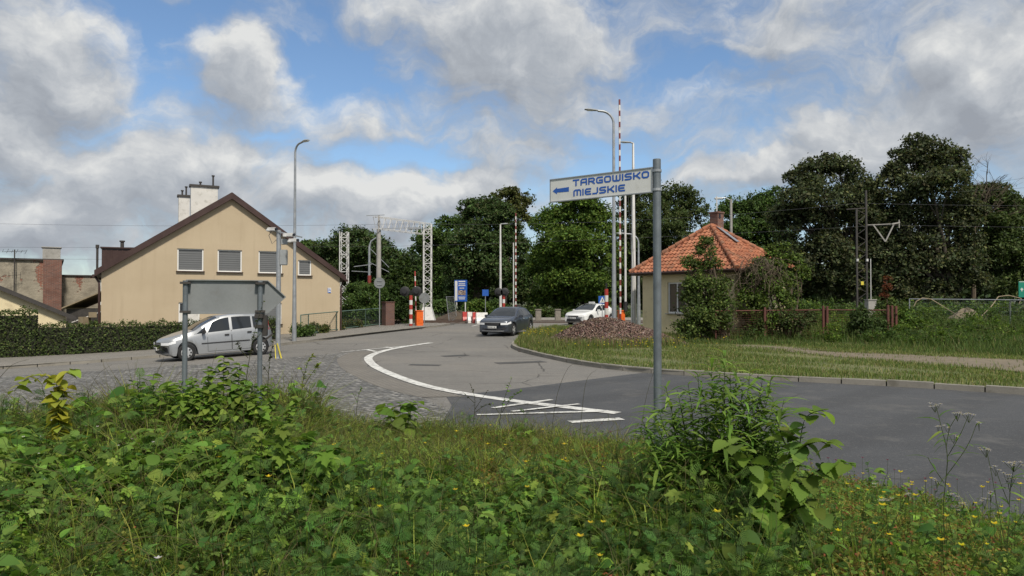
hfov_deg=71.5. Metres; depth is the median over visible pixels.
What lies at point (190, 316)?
window
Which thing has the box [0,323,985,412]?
road
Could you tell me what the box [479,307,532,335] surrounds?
dark car
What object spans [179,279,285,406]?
arrow board
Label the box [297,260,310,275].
window
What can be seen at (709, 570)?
herbs
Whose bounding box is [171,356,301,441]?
leafy sapling
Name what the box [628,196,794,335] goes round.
crossing keeper hut
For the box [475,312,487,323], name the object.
road barrier
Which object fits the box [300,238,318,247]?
broadleaf tree
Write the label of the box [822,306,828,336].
fence post
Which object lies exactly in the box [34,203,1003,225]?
overhead wire
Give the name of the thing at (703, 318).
climbing shrub
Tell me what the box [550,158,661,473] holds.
street sign
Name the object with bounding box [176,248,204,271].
window
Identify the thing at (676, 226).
broadleaf tree
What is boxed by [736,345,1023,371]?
dirt path
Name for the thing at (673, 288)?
window
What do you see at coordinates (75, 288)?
wall
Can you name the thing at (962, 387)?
verge kerb
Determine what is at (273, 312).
window
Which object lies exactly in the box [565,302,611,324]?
white car
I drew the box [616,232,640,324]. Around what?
street lamp
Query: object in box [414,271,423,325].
gate
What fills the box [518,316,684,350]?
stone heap
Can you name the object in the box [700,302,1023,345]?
weeds
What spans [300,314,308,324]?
garden fence
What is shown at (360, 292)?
laurel bush
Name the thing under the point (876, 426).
new asphalt
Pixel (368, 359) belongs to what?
road marking
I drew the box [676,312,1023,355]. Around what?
wild grass
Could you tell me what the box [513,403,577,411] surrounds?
road marking
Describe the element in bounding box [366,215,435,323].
catenary portal
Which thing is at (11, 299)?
cream outbuilding
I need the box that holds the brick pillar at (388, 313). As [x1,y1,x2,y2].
[381,302,394,325]
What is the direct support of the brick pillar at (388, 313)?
on the ground at (363, 535)
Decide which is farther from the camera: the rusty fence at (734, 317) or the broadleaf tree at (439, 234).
the broadleaf tree at (439, 234)
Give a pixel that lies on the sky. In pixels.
(411, 110)
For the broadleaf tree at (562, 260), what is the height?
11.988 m
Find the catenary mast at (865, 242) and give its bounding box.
[846,190,899,308]
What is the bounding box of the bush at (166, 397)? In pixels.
[118,373,187,434]
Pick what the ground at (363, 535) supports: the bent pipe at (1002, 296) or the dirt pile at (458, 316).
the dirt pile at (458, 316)
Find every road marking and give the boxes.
[364,343,618,413]
[477,410,608,414]
[492,399,551,407]
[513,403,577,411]
[569,418,624,422]
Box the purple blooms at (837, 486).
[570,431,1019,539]
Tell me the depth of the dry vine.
32.95 m
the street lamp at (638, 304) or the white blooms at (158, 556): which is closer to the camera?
the white blooms at (158, 556)
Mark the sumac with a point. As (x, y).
(889, 302)
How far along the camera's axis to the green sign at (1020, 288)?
40.99 m
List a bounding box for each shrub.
[425,298,457,316]
[461,298,492,313]
[487,298,511,314]
[666,235,747,340]
[731,240,814,337]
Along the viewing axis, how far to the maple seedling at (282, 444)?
4.97 m
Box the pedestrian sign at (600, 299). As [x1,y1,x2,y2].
[598,296,603,316]
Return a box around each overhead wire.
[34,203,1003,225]
[338,225,980,246]
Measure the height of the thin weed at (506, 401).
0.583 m
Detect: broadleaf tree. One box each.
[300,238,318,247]
[306,223,402,299]
[408,214,480,313]
[440,193,534,312]
[487,185,536,303]
[508,259,554,309]
[523,198,630,308]
[607,178,711,296]
[701,185,798,251]
[758,150,888,303]
[858,132,1002,306]
[950,180,1023,298]
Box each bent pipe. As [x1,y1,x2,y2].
[914,297,962,320]
[981,295,1021,315]
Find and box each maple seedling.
[233,420,347,527]
[534,498,648,545]
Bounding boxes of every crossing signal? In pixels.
[400,286,421,325]
[494,288,508,306]
[604,283,607,317]
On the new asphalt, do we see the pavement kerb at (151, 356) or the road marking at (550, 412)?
the road marking at (550, 412)
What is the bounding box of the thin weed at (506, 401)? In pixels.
[492,377,521,424]
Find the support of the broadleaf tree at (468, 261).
on the ground at (363, 535)
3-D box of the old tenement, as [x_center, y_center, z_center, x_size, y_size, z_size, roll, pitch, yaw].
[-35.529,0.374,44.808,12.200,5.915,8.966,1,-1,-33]
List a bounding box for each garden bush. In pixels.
[287,322,316,336]
[309,321,330,332]
[342,317,364,327]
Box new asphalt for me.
[442,373,1023,523]
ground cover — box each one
[0,392,1019,575]
[0,428,1023,575]
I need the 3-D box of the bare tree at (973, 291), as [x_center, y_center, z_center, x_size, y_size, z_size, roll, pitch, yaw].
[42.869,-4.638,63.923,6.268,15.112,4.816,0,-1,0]
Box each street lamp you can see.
[292,139,309,340]
[499,223,507,306]
[584,108,616,318]
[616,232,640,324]
[621,141,635,323]
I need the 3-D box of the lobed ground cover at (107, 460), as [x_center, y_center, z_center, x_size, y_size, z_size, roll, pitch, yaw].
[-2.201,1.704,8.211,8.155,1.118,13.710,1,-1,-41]
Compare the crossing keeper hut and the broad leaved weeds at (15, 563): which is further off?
the crossing keeper hut
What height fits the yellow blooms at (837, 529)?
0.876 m
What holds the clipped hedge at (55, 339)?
on the ground at (363, 535)
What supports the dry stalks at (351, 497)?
on the ground at (363, 535)
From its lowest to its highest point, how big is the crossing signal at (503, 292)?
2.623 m
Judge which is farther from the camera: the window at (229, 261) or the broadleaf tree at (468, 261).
the broadleaf tree at (468, 261)
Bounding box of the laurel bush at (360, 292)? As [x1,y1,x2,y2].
[342,280,390,324]
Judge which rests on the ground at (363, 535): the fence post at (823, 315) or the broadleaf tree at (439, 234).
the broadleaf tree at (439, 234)
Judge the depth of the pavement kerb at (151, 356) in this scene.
27.56 m
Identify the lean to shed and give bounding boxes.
[61,293,100,326]
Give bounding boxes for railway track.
[352,319,642,323]
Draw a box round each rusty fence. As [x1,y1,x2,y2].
[715,310,767,339]
[766,309,825,338]
[825,309,885,333]
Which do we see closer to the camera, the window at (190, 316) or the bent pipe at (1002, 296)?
the window at (190, 316)
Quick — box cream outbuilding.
[0,286,75,326]
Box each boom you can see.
[513,213,520,306]
[617,99,633,321]
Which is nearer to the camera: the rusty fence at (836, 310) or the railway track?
the rusty fence at (836, 310)
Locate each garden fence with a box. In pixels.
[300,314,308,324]
[308,311,336,332]
[337,309,365,329]
[366,308,381,325]
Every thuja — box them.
[386,259,396,286]
[394,253,406,318]
[403,253,411,318]
[408,265,420,319]
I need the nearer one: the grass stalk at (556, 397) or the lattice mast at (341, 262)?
the grass stalk at (556, 397)
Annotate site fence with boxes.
[446,296,456,319]
[909,298,1010,322]
[1010,299,1023,323]
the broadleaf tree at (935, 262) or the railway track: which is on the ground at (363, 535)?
the broadleaf tree at (935, 262)
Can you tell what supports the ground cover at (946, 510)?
on the ground at (363, 535)
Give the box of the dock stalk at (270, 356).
[262,338,273,396]
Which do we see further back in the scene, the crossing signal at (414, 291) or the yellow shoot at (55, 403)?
the crossing signal at (414, 291)
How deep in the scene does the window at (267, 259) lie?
39.79 m
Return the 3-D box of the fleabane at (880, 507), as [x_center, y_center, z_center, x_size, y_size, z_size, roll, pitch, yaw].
[2.386,1.458,4.468,0.404,0.458,0.229,0,-1,0]
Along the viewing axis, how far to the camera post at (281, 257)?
25.31 m
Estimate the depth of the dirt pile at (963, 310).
45.76 m
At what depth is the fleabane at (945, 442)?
4.28 m
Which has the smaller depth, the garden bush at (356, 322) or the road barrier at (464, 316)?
the garden bush at (356, 322)
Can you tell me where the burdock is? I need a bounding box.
[373,400,430,438]
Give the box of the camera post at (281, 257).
[266,227,301,358]
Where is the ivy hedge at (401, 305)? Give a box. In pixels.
[380,281,416,323]
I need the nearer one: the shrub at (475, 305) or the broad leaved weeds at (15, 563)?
the broad leaved weeds at (15, 563)
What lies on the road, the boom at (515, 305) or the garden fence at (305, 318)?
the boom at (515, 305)
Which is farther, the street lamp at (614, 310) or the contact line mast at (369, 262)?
the contact line mast at (369, 262)
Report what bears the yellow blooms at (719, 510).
on the ground at (363, 535)
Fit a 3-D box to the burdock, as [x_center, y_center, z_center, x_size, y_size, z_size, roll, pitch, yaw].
[-1.468,1.852,9.498,0.755,0.726,0.539,0,-1,0]
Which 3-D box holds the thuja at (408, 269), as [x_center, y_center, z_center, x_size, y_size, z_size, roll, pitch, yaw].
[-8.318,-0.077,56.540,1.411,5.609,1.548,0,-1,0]
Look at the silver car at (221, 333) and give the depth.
26.23 m
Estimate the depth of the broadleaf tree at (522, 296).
94.36 m
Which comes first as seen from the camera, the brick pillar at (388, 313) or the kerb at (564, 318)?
the brick pillar at (388, 313)
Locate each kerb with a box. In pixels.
[0,323,449,368]
[511,325,1023,394]
[533,318,642,319]
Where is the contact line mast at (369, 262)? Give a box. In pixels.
[354,237,389,317]
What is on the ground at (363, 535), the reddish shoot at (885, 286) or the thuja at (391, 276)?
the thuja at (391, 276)
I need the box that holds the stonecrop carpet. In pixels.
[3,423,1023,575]
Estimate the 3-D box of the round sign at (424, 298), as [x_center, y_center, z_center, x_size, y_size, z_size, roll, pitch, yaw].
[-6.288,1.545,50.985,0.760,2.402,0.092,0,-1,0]
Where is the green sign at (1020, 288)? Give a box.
[1018,281,1023,296]
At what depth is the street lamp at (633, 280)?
39.95 m
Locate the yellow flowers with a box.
[523,327,740,349]
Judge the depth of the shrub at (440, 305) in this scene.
59.65 m
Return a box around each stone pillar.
[535,309,541,319]
[554,309,560,319]
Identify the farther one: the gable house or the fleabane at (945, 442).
the gable house
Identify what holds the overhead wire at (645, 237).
hanging from the catenary mast at (865, 242)
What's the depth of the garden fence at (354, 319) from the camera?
43.48 m
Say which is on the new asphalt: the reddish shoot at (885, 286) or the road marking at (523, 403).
the road marking at (523, 403)
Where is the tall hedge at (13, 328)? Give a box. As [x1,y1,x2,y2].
[0,305,38,357]
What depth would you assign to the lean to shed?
42.55 m
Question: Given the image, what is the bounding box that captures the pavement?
[0,323,446,365]
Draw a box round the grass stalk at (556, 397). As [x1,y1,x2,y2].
[550,364,578,440]
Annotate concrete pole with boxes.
[714,197,732,232]
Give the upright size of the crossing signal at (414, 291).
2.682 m
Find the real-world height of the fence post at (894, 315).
1.850 m
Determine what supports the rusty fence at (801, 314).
on the verge ground at (790, 354)
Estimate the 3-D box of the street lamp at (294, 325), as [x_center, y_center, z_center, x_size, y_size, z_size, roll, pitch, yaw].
[-9.796,-2.030,32.938,1.150,9.634,0.260,-1,-1,40]
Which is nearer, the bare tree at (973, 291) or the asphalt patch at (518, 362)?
the asphalt patch at (518, 362)
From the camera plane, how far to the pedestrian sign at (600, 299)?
46.96 m
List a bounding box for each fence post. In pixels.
[763,307,765,339]
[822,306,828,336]
[886,305,897,330]
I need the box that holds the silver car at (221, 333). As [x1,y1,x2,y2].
[153,314,271,360]
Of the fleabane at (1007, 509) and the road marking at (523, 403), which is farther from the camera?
the road marking at (523, 403)
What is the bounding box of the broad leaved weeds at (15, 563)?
[0,377,1023,575]
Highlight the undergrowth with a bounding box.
[523,296,1023,318]
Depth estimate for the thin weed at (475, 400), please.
8.97 m
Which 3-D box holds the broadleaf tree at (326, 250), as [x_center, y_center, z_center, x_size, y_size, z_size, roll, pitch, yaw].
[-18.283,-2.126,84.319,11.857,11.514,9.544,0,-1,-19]
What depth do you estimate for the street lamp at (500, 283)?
57.97 m
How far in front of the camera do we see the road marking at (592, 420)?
12.28 m
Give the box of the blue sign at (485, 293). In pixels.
[482,290,488,311]
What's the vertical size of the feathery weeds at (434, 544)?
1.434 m
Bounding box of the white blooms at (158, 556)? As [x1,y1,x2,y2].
[21,426,161,575]
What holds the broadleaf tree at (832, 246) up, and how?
on the ground at (363, 535)
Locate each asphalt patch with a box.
[410,364,438,365]
[494,361,544,363]
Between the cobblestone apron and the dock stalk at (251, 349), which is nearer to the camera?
the dock stalk at (251, 349)
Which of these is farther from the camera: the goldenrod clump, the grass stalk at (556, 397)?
the grass stalk at (556, 397)
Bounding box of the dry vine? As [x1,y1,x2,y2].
[725,254,801,311]
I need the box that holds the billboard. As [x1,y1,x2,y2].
[454,280,466,311]
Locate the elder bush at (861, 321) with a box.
[846,303,891,341]
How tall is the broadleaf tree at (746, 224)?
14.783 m
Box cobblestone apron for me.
[0,353,448,427]
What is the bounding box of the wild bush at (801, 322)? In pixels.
[771,307,817,335]
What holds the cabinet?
on the verge ground at (790, 354)
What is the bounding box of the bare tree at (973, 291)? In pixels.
[953,152,1022,303]
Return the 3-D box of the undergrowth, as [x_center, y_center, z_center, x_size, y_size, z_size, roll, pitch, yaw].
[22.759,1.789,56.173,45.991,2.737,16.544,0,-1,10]
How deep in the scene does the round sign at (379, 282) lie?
44.17 m
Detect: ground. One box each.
[1,301,1023,575]
[511,324,1022,387]
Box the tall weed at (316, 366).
[297,353,321,400]
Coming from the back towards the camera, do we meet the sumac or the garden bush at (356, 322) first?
the garden bush at (356, 322)
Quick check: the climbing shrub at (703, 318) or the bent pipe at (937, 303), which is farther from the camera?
the bent pipe at (937, 303)
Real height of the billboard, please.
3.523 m
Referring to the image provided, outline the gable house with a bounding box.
[92,175,347,333]
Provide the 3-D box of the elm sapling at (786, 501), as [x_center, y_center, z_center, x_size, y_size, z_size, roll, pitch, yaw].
[1.572,1.228,4.066,0.561,1.092,0.769,-1,-1,45]
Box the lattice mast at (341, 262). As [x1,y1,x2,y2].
[339,232,348,303]
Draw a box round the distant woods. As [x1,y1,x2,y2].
[342,247,1023,309]
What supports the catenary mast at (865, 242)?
on the ground at (363, 535)
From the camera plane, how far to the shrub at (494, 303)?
63.58 m
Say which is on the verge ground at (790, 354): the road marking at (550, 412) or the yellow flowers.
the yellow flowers
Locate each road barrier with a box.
[462,312,466,320]
[466,312,471,322]
[472,312,478,322]
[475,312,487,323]
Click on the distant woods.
(980, 294)
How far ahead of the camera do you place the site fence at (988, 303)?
41.77 m
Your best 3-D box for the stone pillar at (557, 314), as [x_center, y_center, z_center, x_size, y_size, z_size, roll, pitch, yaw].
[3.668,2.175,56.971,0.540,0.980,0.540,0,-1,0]
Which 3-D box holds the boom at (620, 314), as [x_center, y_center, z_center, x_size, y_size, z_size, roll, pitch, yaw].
[5.683,-3.485,36.144,1.082,12.076,0.650,0,-1,-11]
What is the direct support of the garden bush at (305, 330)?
on the ground at (363, 535)
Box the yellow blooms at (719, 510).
[216,424,1023,575]
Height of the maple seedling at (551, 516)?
0.412 m
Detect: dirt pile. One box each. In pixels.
[436,311,463,318]
[948,307,975,319]
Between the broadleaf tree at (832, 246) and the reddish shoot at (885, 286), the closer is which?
the reddish shoot at (885, 286)
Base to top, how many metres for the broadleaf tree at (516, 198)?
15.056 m
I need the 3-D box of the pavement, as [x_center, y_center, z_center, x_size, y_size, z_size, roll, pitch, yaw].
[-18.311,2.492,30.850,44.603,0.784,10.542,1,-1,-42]
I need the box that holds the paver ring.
[337,351,460,396]
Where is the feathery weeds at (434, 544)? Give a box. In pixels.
[0,367,1023,575]
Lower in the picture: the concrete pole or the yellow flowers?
the yellow flowers
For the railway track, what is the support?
on the track ballast
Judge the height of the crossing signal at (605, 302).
2.857 m
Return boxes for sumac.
[869,296,896,320]
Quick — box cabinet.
[864,299,876,314]
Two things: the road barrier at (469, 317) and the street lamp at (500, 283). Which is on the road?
the road barrier at (469, 317)
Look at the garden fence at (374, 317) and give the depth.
45.93 m
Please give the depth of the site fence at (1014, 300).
40.30 m
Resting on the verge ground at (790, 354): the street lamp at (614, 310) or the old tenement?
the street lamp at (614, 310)
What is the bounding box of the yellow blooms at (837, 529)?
[790,480,1021,569]
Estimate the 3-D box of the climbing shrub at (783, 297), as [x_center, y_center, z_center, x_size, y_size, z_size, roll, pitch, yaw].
[12.291,0.173,33.502,4.300,4.987,2.715,0,-1,0]
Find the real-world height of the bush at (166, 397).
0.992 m
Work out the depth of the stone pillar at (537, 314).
56.74 m
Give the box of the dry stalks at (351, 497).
[0,388,840,575]
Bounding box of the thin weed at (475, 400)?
[464,384,490,421]
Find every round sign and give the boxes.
[374,277,384,326]
[419,293,429,322]
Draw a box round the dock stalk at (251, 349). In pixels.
[235,300,264,383]
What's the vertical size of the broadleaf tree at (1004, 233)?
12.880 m
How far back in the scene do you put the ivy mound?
32.95 m
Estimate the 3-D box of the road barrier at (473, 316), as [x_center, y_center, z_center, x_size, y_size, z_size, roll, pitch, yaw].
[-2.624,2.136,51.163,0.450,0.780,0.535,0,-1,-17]
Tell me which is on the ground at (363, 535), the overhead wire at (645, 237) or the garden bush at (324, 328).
the garden bush at (324, 328)
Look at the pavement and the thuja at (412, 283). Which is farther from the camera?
the thuja at (412, 283)
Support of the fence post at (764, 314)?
on the verge ground at (790, 354)
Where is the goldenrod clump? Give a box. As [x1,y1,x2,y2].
[620,348,815,527]
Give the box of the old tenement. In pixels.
[0,246,63,309]
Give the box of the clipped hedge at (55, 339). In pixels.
[17,315,275,355]
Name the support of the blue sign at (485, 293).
on the ground at (363, 535)
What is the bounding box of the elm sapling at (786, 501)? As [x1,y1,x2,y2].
[712,405,855,569]
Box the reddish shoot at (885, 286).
[878,275,892,300]
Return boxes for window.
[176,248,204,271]
[178,302,199,324]
[216,250,242,272]
[257,251,283,273]
[265,307,282,324]
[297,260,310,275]
[665,282,685,313]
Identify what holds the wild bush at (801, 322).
on the verge ground at (790, 354)
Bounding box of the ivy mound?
[882,305,931,334]
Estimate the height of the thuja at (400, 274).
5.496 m
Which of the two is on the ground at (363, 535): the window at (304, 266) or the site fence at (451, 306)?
the site fence at (451, 306)
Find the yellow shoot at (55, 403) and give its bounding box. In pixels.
[7,369,80,440]
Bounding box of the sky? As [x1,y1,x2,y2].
[0,0,1023,274]
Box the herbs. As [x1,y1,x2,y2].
[0,378,1023,575]
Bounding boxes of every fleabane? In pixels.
[864,483,928,545]
[908,402,983,543]
[975,444,1023,550]
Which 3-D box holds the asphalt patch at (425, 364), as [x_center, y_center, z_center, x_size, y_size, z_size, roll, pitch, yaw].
[-2.803,2.473,22.880,1.033,0.005,0.350,0,-1,11]
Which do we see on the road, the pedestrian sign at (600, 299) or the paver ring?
the paver ring
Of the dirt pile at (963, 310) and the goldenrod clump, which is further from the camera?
the dirt pile at (963, 310)
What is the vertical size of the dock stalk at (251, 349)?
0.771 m

